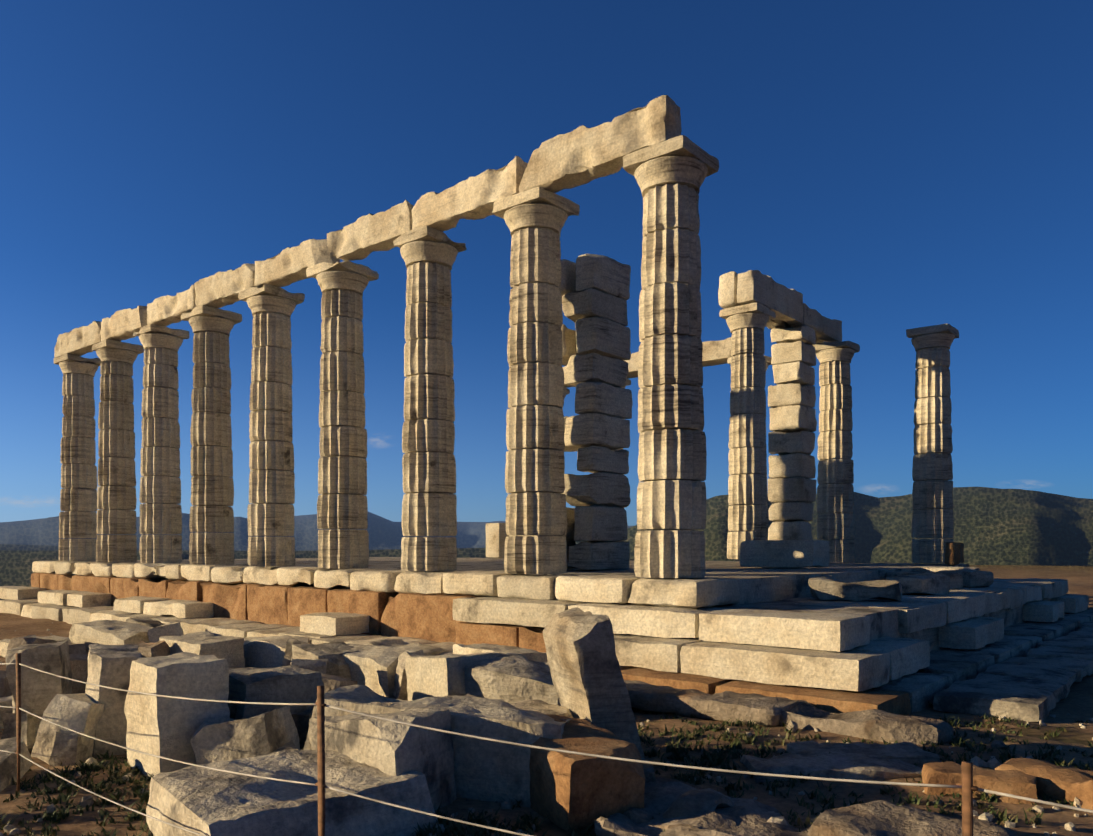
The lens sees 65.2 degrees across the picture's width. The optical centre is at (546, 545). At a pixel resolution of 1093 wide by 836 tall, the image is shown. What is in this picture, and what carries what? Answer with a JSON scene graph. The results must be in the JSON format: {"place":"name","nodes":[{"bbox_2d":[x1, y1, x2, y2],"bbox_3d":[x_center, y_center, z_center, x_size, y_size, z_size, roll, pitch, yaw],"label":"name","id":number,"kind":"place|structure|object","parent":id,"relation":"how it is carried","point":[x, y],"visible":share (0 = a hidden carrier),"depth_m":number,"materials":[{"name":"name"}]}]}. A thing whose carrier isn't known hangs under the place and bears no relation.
{"place":"outdoors","nodes":[
{"label":"outdoors","id":0,"kind":"place"},
{"bbox_2d":[0,487,1092,835],"bbox_3d":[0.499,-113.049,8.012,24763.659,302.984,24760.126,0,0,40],"label":"terrain","id":1,"kind":"structure","parent":0,"point":[1010,533],"depth_m":39.35,"materials":[{"name":"soil"}]},
{"bbox_2d":[6,640,71,751],"bbox_3d":[-4.634,1.380,7.849,0.444,0.985,0.769,-4,2,-22],"label":"stone block","id":2,"kind":"object","parent":1,"relation":"on","point":[40,691],"visible":0.44,"depth_m":7.54,"materials":[{"name":"grey stone"}]},
{"bbox_2d":[40,573,64,589],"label":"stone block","id":3,"kind":"structure","parent":1,"relation":"on","point":[48,581],"depth_m":24.18,"materials":[{"name":"brown stone"}]},
{"bbox_2d":[54,561,116,574],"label":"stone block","id":4,"kind":"structure","parent":3,"relation":"on","point":[65,567],"depth_m":23.65,"materials":[{"name":"stone"}]},
{"bbox_2d":[58,361,97,560],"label":"column","id":5,"kind":"structure","parent":4,"relation":"on","point":[78,506],"depth_m":24.05,"materials":[{"name":"stone"}]},
{"bbox_2d":[31,693,103,763],"bbox_3d":[-3.947,1.551,7.203,0.389,0.560,0.534,13,-6,11],"label":"rubble","id":6,"kind":"object","parent":1,"relation":"on","point":[83,712],"visible":0.62,"depth_m":7.00,"materials":[{"name":"stone"}]},
{"bbox_2d":[77,576,119,592],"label":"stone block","id":7,"kind":"structure","parent":1,"relation":"on","point":[96,584],"depth_m":22.10,"materials":[{"name":"brown stone"}]},
{"bbox_2d":[90,562,140,576],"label":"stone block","id":8,"kind":"structure","parent":7,"relation":"on","point":[102,569],"depth_m":22.02,"materials":[{"name":"stone"}]},
{"bbox_2d":[96,348,137,561],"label":"column","id":9,"kind":"structure","parent":8,"relation":"on","point":[116,497],"depth_m":22.48,"materials":[{"name":"stone"}]},
{"bbox_2d":[69,620,152,649],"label":"stone block","id":10,"kind":"object","parent":1,"relation":"on","point":[109,632],"visible":0.62,"depth_m":15.03,"materials":[{"name":"stone"}]},
{"bbox_2d":[85,644,141,757],"bbox_3d":[-3.838,1.367,7.547,0.453,0.915,0.763,3,0,-28],"label":"stone block","id":11,"kind":"object","parent":1,"relation":"on","point":[109,665],"visible":0.5,"depth_m":7.24,"materials":[{"name":"grey stone"}]},
{"bbox_2d":[110,578,152,605],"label":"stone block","id":12,"kind":"structure","parent":1,"relation":"on","point":[123,587],"depth_m":20.98,"materials":[{"name":"brown stone"}]},
{"bbox_2d":[134,562,189,577],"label":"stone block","id":13,"kind":"structure","parent":12,"relation":"on","point":[146,570],"depth_m":20.61,"materials":[{"name":"stone"}]},
{"bbox_2d":[139,333,182,562],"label":"column","id":14,"kind":"structure","parent":13,"relation":"on","point":[160,496],"depth_m":20.91,"materials":[{"name":"stone"}]},
{"bbox_2d":[124,652,229,776],"bbox_3d":[-2.919,1.344,6.738,0.573,0.940,0.814,-3,0,-42],"label":"stone block","id":15,"kind":"object","parent":1,"relation":"on","point":[166,727],"visible":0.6,"depth_m":6.45,"materials":[{"name":"stone"}]},
{"bbox_2d":[166,580,207,601],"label":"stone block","id":16,"kind":"structure","parent":1,"relation":"on","point":[183,590],"depth_m":19.07,"materials":[{"name":"brown stone"}]},
{"bbox_2d":[181,564,248,581],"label":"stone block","id":17,"kind":"structure","parent":16,"relation":"on","point":[195,572],"depth_m":18.94,"materials":[{"name":"stone"}]},
{"bbox_2d":[188,316,234,564],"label":"column","id":18,"kind":"structure","parent":17,"relation":"on","point":[212,490],"depth_m":19.32,"materials":[{"name":"stone"}]},
{"bbox_2d":[181,305,241,323],"bbox_3d":[-7.703,-5.257,19.652,1.004,0.214,1.007,0,0,40],"label":"column abacus","id":19,"kind":"object","parent":18,"relation":"on","point":[204,310],"depth_m":19.32,"materials":[{"name":"stone"}]},
{"bbox_2d":[194,263,257,307],"bbox_3d":[-6.921,-5.679,18.681,2.447,0.666,0.438,0,0,40],"label":"architrave","id":20,"kind":"object","parent":19,"relation":"on","point":[220,289],"visible":0.81,"depth_m":18.54,"materials":[{"name":"stone"}]},
{"bbox_2d":[159,631,244,668],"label":"stone block","id":21,"kind":"object","parent":1,"relation":"on","point":[229,649],"visible":0.5,"depth_m":12.40,"materials":[{"name":"stone"}]},
{"bbox_2d":[200,582,250,619],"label":"stone block","id":22,"kind":"structure","parent":1,"relation":"on","point":[228,601],"depth_m":18.06,"materials":[{"name":"brown stone"}]},
{"bbox_2d":[190,705,299,764],"bbox_3d":[-2.286,1.546,6.539,0.632,0.535,0.600,-12,-5,3],"label":"rubble","id":23,"kind":"object","parent":1,"relation":"on","point":[265,733],"visible":0.54,"depth_m":6.30,"materials":[{"name":"grey stone"}]},
{"bbox_2d":[227,665,322,719],"bbox_3d":[-2.434,1.443,7.390,0.723,0.781,0.821,0,0,-40],"label":"stone block","id":24,"kind":"object","parent":1,"relation":"on","point":[291,684],"visible":0.4,"depth_m":7.09,"materials":[{"name":"grey stone"}]},
{"bbox_2d":[247,584,304,624],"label":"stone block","id":25,"kind":"structure","parent":1,"relation":"on","point":[267,604],"depth_m":16.93,"materials":[{"name":"brown stone"}]},
{"bbox_2d":[243,566,317,584],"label":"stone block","id":26,"kind":"structure","parent":25,"relation":"on","point":[254,575],"depth_m":17.36,"materials":[{"name":"stone"}]},
{"bbox_2d":[247,295,295,566],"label":"column","id":27,"kind":"structure","parent":26,"relation":"on","point":[270,509],"depth_m":17.75,"materials":[{"name":"stone"}]},
{"bbox_2d":[243,635,309,667],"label":"stone block","id":28,"kind":"object","parent":1,"relation":"on","point":[264,652],"visible":0.4,"depth_m":12.68,"materials":[{"name":"stone"}]},
{"bbox_2d":[146,750,438,835],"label":"stone block","id":29,"kind":"object","parent":1,"relation":"on","point":[205,801],"visible":0.81,"depth_m":4.94,"materials":[{"name":"grey stone"}]},
{"bbox_2d":[287,586,340,626],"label":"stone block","id":30,"kind":"structure","parent":1,"relation":"on","point":[302,600],"depth_m":16.11,"materials":[{"name":"brown stone"}]},
{"bbox_2d":[314,568,400,588],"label":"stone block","id":31,"kind":"structure","parent":30,"relation":"on","point":[328,579],"depth_m":15.79,"materials":[{"name":"stone"}]},
{"bbox_2d":[316,271,368,568],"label":"column","id":32,"kind":"structure","parent":31,"relation":"on","point":[342,483],"depth_m":16.17,"materials":[{"name":"stone"}]},
{"bbox_2d":[306,261,378,280],"bbox_3d":[-3.930,-5.259,16.503,0.998,0.224,0.999,0,0,40],"label":"column abacus","id":33,"kind":"object","parent":32,"relation":"on","point":[314,271],"depth_m":16.18,"materials":[{"name":"stone"}]},
{"bbox_2d":[255,239,339,287],"bbox_3d":[-5.030,-5.655,17.109,2.446,0.628,0.432,0,0,40],"label":"architrave","id":34,"kind":"object","parent":33,"relation":"on","point":[287,266],"visible":0.79,"depth_m":16.95,"materials":[{"name":"stone"}]},
{"bbox_2d":[292,642,358,679],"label":"stone block","id":35,"kind":"object","parent":1,"relation":"on","point":[333,653],"visible":0.38,"depth_m":10.70,"materials":[{"name":"grey stone"}]},
{"bbox_2d":[293,634,387,644],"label":"stone slab","id":36,"kind":"structure","parent":1,"relation":"on","point":[345,638],"depth_m":14.04,"materials":[{"name":"stone"}]},
{"bbox_2d":[300,612,368,635],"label":"stone block","id":37,"kind":"structure","parent":36,"relation":"on","point":[332,623],"depth_m":14.64,"materials":[{"name":"stone"}]},
{"bbox_2d":[327,589,398,635],"bbox_3d":[-3.313,1.476,15.378,1.511,1.368,0.525,0,0,40],"label":"foundation","id":38,"kind":"object","parent":1,"relation":"on","point":[372,604],"visible":0.25,"depth_m":14.98,"materials":[{"name":"brown stone"}]},
{"bbox_2d":[381,593,486,642],"bbox_3d":[-1.905,1.475,14.238,2.110,1.367,0.518,0,0,40],"label":"foundation","id":39,"kind":"object","parent":1,"relation":"on","point":[429,617],"visible":0.31,"depth_m":14.05,"materials":[{"name":"brown stone"}]},
{"bbox_2d":[394,570,470,594],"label":"stone block","id":40,"kind":"structure","parent":39,"relation":"on","point":[423,582],"depth_m":14.18,"materials":[{"name":"stone"}]},
{"bbox_2d":[400,241,457,570],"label":"column","id":41,"kind":"structure","parent":40,"relation":"on","point":[429,502],"depth_m":14.60,"materials":[{"name":"stone"}]},
{"bbox_2d":[393,226,466,251],"bbox_3d":[-2.050,-5.257,14.927,1.004,0.211,1.010,0,0,40],"label":"column abacus","id":42,"kind":"object","parent":41,"relation":"on","point":[425,233],"depth_m":14.48,"materials":[{"name":"stone"}]},
{"bbox_2d":[327,200,413,260],"bbox_3d":[-3.123,-5.675,15.512,2.371,0.643,0.432,0,0,40],"label":"architrave","id":43,"kind":"object","parent":42,"relation":"on","point":[362,237],"visible":0.83,"depth_m":15.32,"materials":[{"name":"stone"}]},
{"bbox_2d":[412,156,527,231],"bbox_3d":[-1.271,-5.652,13.960,2.443,0.610,0.433,0,0,40],"label":"architrave","id":44,"kind":"object","parent":42,"relation":"on","point":[475,197],"visible":0.85,"depth_m":13.75,"materials":[{"name":"stone"}]},
{"bbox_2d":[443,570,543,596],"bbox_3d":[-0.848,0.608,13.925,1.165,0.373,1.305,0,0,39],"label":"stylobate","id":45,"kind":"object","parent":39,"relation":"on","point":[484,583],"visible":0.65,"depth_m":13.43,"materials":[{"name":"stone"}]},
{"bbox_2d":[405,652,500,700],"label":"stone block","id":46,"kind":"object","parent":1,"relation":"on","point":[437,675],"visible":0.52,"depth_m":9.08,"materials":[{"name":"stone"}]},
{"bbox_2d":[456,622,521,646],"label":"stone block","id":47,"kind":"structure","parent":1,"relation":"on","point":[468,633],"depth_m":12.73,"materials":[{"name":"brown stone"}]},
{"bbox_2d":[453,596,589,627],"bbox_3d":[-0.295,0.980,12.785,2.226,0.381,1.010,0,0,40],"label":"step","id":48,"kind":"object","parent":47,"relation":"on","point":[512,611],"visible":0.62,"depth_m":12.42,"materials":[{"name":"stone"}]},
{"bbox_2d":[496,574,570,599],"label":"stone block","id":49,"kind":"structure","parent":48,"relation":"on","point":[537,587],"depth_m":12.71,"materials":[{"name":"stone"}]},
{"bbox_2d":[503,204,567,573],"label":"column","id":50,"kind":"structure","parent":49,"relation":"on","point":[534,480],"depth_m":13.01,"materials":[{"name":"stone"}]},
{"bbox_2d":[492,187,579,218],"bbox_3d":[-0.170,-5.260,13.356,1.006,0.212,1.003,0,0,40],"label":"column abacus","id":51,"kind":"object","parent":50,"relation":"on","point":[535,195],"depth_m":12.99,"materials":[{"name":"stone"}]},
{"bbox_2d":[519,95,681,192],"bbox_3d":[0.704,-5.678,12.315,2.670,0.683,0.434,0,0,40],"label":"architrave","id":52,"kind":"object","parent":51,"relation":"on","point":[580,155],"visible":0.85,"depth_m":12.09,"materials":[{"name":"stone"}]},
{"bbox_2d":[465,653,560,705],"bbox_3d":[-0.232,1.544,8.993,1.216,0.628,0.730,7,11,28],"label":"stone block","id":53,"kind":"object","parent":1,"relation":"on","point":[511,678],"visible":0.42,"depth_m":8.74,"materials":[{"name":"grey stone"}]},
{"bbox_2d":[117,557,968,606],"bbox_3d":[-1.829,1.064,23.836,22.115,1.222,12.613,0,0,40],"label":"platform","id":54,"kind":"object","parent":1,"relation":"on","point":[757,584],"visible":0.19,"depth_m":15.85,"materials":[{"name":"grey stone"}]},
{"bbox_2d":[567,541,629,569],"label":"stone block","id":55,"kind":"structure","parent":54,"relation":"on","point":[599,555],"depth_m":15.65,"materials":[{"name":"stone"}]},
{"bbox_2d":[574,505,627,540],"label":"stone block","id":56,"kind":"structure","parent":55,"relation":"on","point":[600,523],"depth_m":15.52,"materials":[{"name":"stone"}]},
{"bbox_2d":[561,472,630,507],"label":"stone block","id":57,"kind":"structure","parent":56,"relation":"on","point":[603,488],"depth_m":15.59,"materials":[{"name":"stone"}]},
{"bbox_2d":[577,446,628,473],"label":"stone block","id":58,"kind":"structure","parent":57,"relation":"on","point":[592,459],"depth_m":15.57,"materials":[{"name":"stone"}]},
{"bbox_2d":[564,413,629,449],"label":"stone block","id":59,"kind":"structure","parent":58,"relation":"on","point":[594,429],"depth_m":15.56,"materials":[{"name":"stone"}]},
{"bbox_2d":[575,382,632,418],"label":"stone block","id":60,"kind":"structure","parent":59,"relation":"on","point":[602,398],"depth_m":15.51,"materials":[{"name":"stone"}]},
{"bbox_2d":[564,353,628,386],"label":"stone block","id":61,"kind":"structure","parent":60,"relation":"on","point":[593,367],"depth_m":15.60,"materials":[{"name":"stone"}]},
{"bbox_2d":[575,317,630,359],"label":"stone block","id":62,"kind":"structure","parent":61,"relation":"on","point":[601,336],"depth_m":15.51,"materials":[{"name":"stone"}]},
{"bbox_2d":[562,288,627,325],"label":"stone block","id":63,"kind":"structure","parent":62,"relation":"on","point":[590,302],"depth_m":15.54,"materials":[{"name":"stone"}]},
{"bbox_2d":[576,254,630,299],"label":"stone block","id":64,"kind":"structure","parent":63,"relation":"on","point":[606,274],"depth_m":15.57,"materials":[{"name":"stone"}]},
{"bbox_2d":[726,313,768,558],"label":"column","id":65,"kind":"structure","parent":54,"relation":"on","point":[748,495],"depth_m":19.52,"materials":[{"name":"stone"}]},
{"bbox_2d":[737,270,803,324],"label":"architrave block","id":66,"kind":"structure","parent":65,"relation":"on","point":[783,303],"depth_m":19.78,"materials":[{"name":"stone"}]},
{"bbox_2d":[740,540,829,567],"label":"stone block","id":67,"kind":"structure","parent":54,"relation":"on","point":[783,553],"depth_m":17.01,"materials":[{"name":"stone"}]},
{"bbox_2d":[816,348,854,561],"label":"column","id":68,"kind":"structure","parent":54,"relation":"on","point":[835,508],"depth_m":22.43,"materials":[{"name":"stone"}]},
{"bbox_2d":[911,333,954,562],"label":"column","id":69,"kind":"structure","parent":54,"relation":"on","point":[932,496],"depth_m":20.86,"materials":[{"name":"stone"}]},
{"bbox_2d":[0,701,1092,835],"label":"weeds","id":70,"kind":"object","parent":1,"relation":"on","point":[713,759],"visible":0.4,"depth_m":6.26,"materials":[{"name":"plant"}]},
{"bbox_2d":[0,653,1092,835],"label":"fence posts","id":71,"kind":"object","parent":1,"relation":"on","point":[967,787],"visible":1,"depth_m":3.62,"materials":[{"name":"metal"}]},
{"bbox_2d":[0,622,1092,835],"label":"loose stones","id":72,"kind":"object","parent":1,"relation":"on","point":[992,763],"visible":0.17,"depth_m":5.75,"materials":[{"name":"grey stone"}]},
{"bbox_2d":[529,714,644,832],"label":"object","id":73,"kind":"object","parent":1,"relation":"on","point":[576,791],"visible":0.69,"depth_m":5.36,"materials":[{"name":"brown stone"}]},
{"bbox_2d":[303,685,571,807],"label":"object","id":74,"kind":"object","parent":73,"relation":"on","point":[489,771],"visible":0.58,"depth_m":5.73,"materials":[{"name":"stone"}]},
{"bbox_2d":[543,607,644,760],"bbox_3d":[0.345,1.151,6.617,0.382,1.272,0.919,-14,4,-15],"label":"stone block","id":75,"kind":"object","parent":1,"relation":"on","point":[589,684],"visible":0.69,"depth_m":6.22,"materials":[{"name":"grey stone"}]},
{"bbox_2d":[621,667,733,694],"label":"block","id":76,"kind":"object","parent":1,"relation":"on","point":[702,683],"visible":0.21,"depth_m":9.88,"materials":[{"name":"brown stone"}]},
{"bbox_2d":[614,634,701,671],"bbox_3d":[1.124,1.338,11.101,1.962,0.379,1.005,0,0,40],"label":"step","id":77,"kind":"object","parent":76,"relation":"on","point":[653,653],"visible":0.5,"depth_m":10.44,"materials":[{"name":"stone"}]},
{"bbox_2d":[568,603,733,637],"bbox_3d":[1.371,0.984,11.438,2.026,0.382,1.010,0,0,40],"label":"step","id":78,"kind":"object","parent":77,"relation":"on","point":[657,621],"visible":0.73,"depth_m":10.91,"materials":[{"name":"stone"}]},
{"bbox_2d":[554,574,640,603],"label":"stone block","id":79,"kind":"structure","parent":78,"relation":"on","point":[608,588],"depth_m":11.91,"materials":[{"name":"stone"}]},
{"bbox_2d":[627,577,740,607],"bbox_3d":[1.898,0.624,11.676,1.143,0.373,1.309,0,0,40],"label":"stylobate","id":80,"kind":"object","parent":78,"relation":"on","point":[690,592],"visible":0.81,"depth_m":11.23,"materials":[{"name":"stone"}]},
{"bbox_2d":[634,156,707,577],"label":"column","id":81,"kind":"structure","parent":80,"relation":"on","point":[671,499],"depth_m":11.44,"materials":[{"name":"stone"}]},
{"bbox_2d":[623,135,718,176],"bbox_3d":[1.714,-5.256,11.777,0.998,0.215,1.006,0,0,40],"label":"column abacus","id":82,"kind":"object","parent":81,"relation":"on","point":[681,145],"depth_m":11.40,"materials":[{"name":"stone"}]},
{"bbox_2d":[623,777,733,829],"bbox_3d":[0.691,1.750,5.801,1.393,0.326,0.934,0,0,45],"label":"rock","id":83,"kind":"object","parent":1,"relation":"on","point":[689,803],"visible":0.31,"depth_m":5.38,"materials":[{"name":"grey stone"}]},
{"bbox_2d":[595,782,815,835],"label":"rock","id":84,"kind":"object","parent":1,"relation":"on","point":[751,816],"visible":0.67,"depth_m":5.22,"materials":[{"name":"grey stone"}]},
{"bbox_2d":[625,680,798,725],"bbox_3d":[1.458,1.654,9.052,2.300,0.256,0.622,0,0,38],"label":"rock","id":85,"kind":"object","parent":1,"relation":"on","point":[644,696],"depth_m":8.63,"materials":[{"name":"grey stone"}]},
{"bbox_2d":[715,680,910,715],"bbox_3d":[2.864,1.762,9.279,1.843,0.477,1.018,0,0,40],"label":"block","id":86,"kind":"object","parent":1,"relation":"on","point":[845,701],"visible":0.4,"depth_m":8.84,"materials":[{"name":"brown stone"}]},
{"bbox_2d":[680,641,890,690],"bbox_3d":[2.700,1.339,9.785,2.144,0.373,1.009,0,0,40],"label":"step","id":87,"kind":"object","parent":86,"relation":"on","point":[852,670],"visible":0.88,"depth_m":9.31,"materials":[{"name":"stone"}]},
{"bbox_2d":[698,609,870,651],"bbox_3d":[2.828,0.990,10.213,1.773,0.382,1.010,0,0,39],"label":"step","id":88,"kind":"object","parent":87,"relation":"on","point":[838,632],"visible":1,"depth_m":9.79,"materials":[{"name":"stone"}]},
{"bbox_2d":[740,753,921,782],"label":"slab","id":89,"kind":"structure","parent":1,"relation":"on","point":[833,765],"depth_m":6.36,"materials":[{"name":"grey stone"}]},
{"bbox_2d":[713,691,953,745],"bbox_3d":[2.604,1.670,8.281,2.406,0.251,0.631,0,0,43],"label":"rock","id":90,"kind":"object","parent":1,"relation":"on","point":[874,724],"depth_m":7.76,"materials":[{"name":"grey stone"}]},
{"bbox_2d":[786,741,939,766],"bbox_3d":[2.542,1.692,6.907,1.116,0.147,0.518,0,0,0],"label":"rock","id":91,"kind":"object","parent":1,"relation":"on","point":[910,753],"depth_m":6.86,"materials":[{"name":"grey stone"}]},
{"bbox_2d":[718,581,1056,650],"bbox_3d":[7.175,1.324,15.818,2.013,1.014,12.996,0,0,40],"label":"platform","id":92,"kind":"object","parent":1,"relation":"on","point":[883,621],"visible":0.04,"depth_m":11.47,"materials":[{"name":"grey stone"}]},
{"bbox_2d":[808,577,901,600],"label":"stone slab","id":93,"kind":"structure","parent":92,"relation":"on","point":[825,588],"depth_m":12.52,"materials":[{"name":"grey stone"}]},
{"bbox_2d":[796,600,946,632],"bbox_3d":[4.678,0.990,12.307,1.609,0.374,1.789,0,0,40],"label":"step","id":94,"kind":"object","parent":92,"relation":"on","point":[918,615],"visible":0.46,"depth_m":11.82,"materials":[{"name":"stone"}]},
{"bbox_2d":[901,593,984,622],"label":"stone block","id":95,"kind":"structure","parent":92,"relation":"on","point":[962,606],"depth_m":13.21,"materials":[{"name":"stone"}]},
{"bbox_2d":[865,673,956,712],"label":"stone block","id":96,"kind":"object","parent":1,"relation":"on","point":[922,689],"visible":0.27,"depth_m":9.62,"materials":[{"name":"grey stone"}]},
{"bbox_2d":[851,637,929,679],"bbox_3d":[3.939,1.335,10.388,1.016,0.373,1.466,0,0,40],"label":"step","id":97,"kind":"object","parent":96,"relation":"on","point":[909,656],"visible":0.44,"depth_m":9.99,"materials":[{"name":"stone"}]},
{"bbox_2d":[808,800,1017,835],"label":"rock","id":98,"kind":"object","parent":1,"relation":"on","point":[880,818],"visible":0.98,"depth_m":5.00,"materials":[{"name":"grey stone"}]},
{"bbox_2d":[916,650,994,680],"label":"stone block","id":99,"kind":"object","parent":1,"relation":"on","point":[962,666],"visible":0.29,"depth_m":11.22,"materials":[{"name":"grey stone"}]},
{"bbox_2d":[922,761,1037,803],"bbox_3d":[2.984,1.675,5.923,0.700,0.265,0.486,0,0,20],"label":"rock","id":100,"kind":"object","parent":1,"relation":"on","point":[1017,783],"visible":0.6,"depth_m":5.78,"materials":[{"name":"brown stone"}]},
{"bbox_2d":[938,643,1021,663],"bbox_3d":[6.519,1.755,12.990,1.005,0.472,1.695,0,0,39],"label":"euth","id":101,"kind":"object","parent":1,"relation":"on","point":[1000,652],"visible":0.27,"depth_m":12.56,"materials":[{"name":"grey stone"}]},
{"bbox_2d":[939,617,1003,648],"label":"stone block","id":102,"kind":"structure","parent":101,"relation":"on","point":[975,632],"depth_m":12.53,"materials":[{"name":"stone"}]},
{"bbox_2d":[933,681,1055,721],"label":"stone block","id":103,"kind":"structure","parent":1,"relation":"on","point":[1011,702],"depth_m":9.01,"materials":[{"name":"grey stone"}]},
{"bbox_2d":[994,758,1092,809],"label":"rock","id":104,"kind":"object","parent":1,"relation":"on","point":[1058,783],"visible":0.69,"depth_m":5.75,"materials":[{"name":"brown stone"}]},
{"bbox_2d":[0,0,1092,525],"label":"sky","id":105,"kind":"structure","parent":0,"point":[896,166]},
{"bbox_3d":[-2.528,1.724,10.889,0.589,0.316,0.341,-7,-4,0],"label":"rubble","id":106,"kind":"object","parent":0,"visible":0},
{"bbox_2d":[342,643,423,696],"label":"stone block","id":107,"kind":"object","parent":106,"relation":"on","point":[372,667],"visible":0.46,"depth_m":10.48,"materials":[{"name":"stone"}]},
{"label":"rubble","id":108,"kind":"object","parent":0,"visible":0},
{"bbox_2d":[309,707,455,809],"bbox_3d":[-1.059,1.445,5.753,0.631,0.654,1.018,0,-8,-45],"label":"stone block","id":109,"kind":"object","parent":108,"relation":"on","point":[391,748],"visible":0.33,"depth_m":5.49,"materials":[{"name":"grey stone"}]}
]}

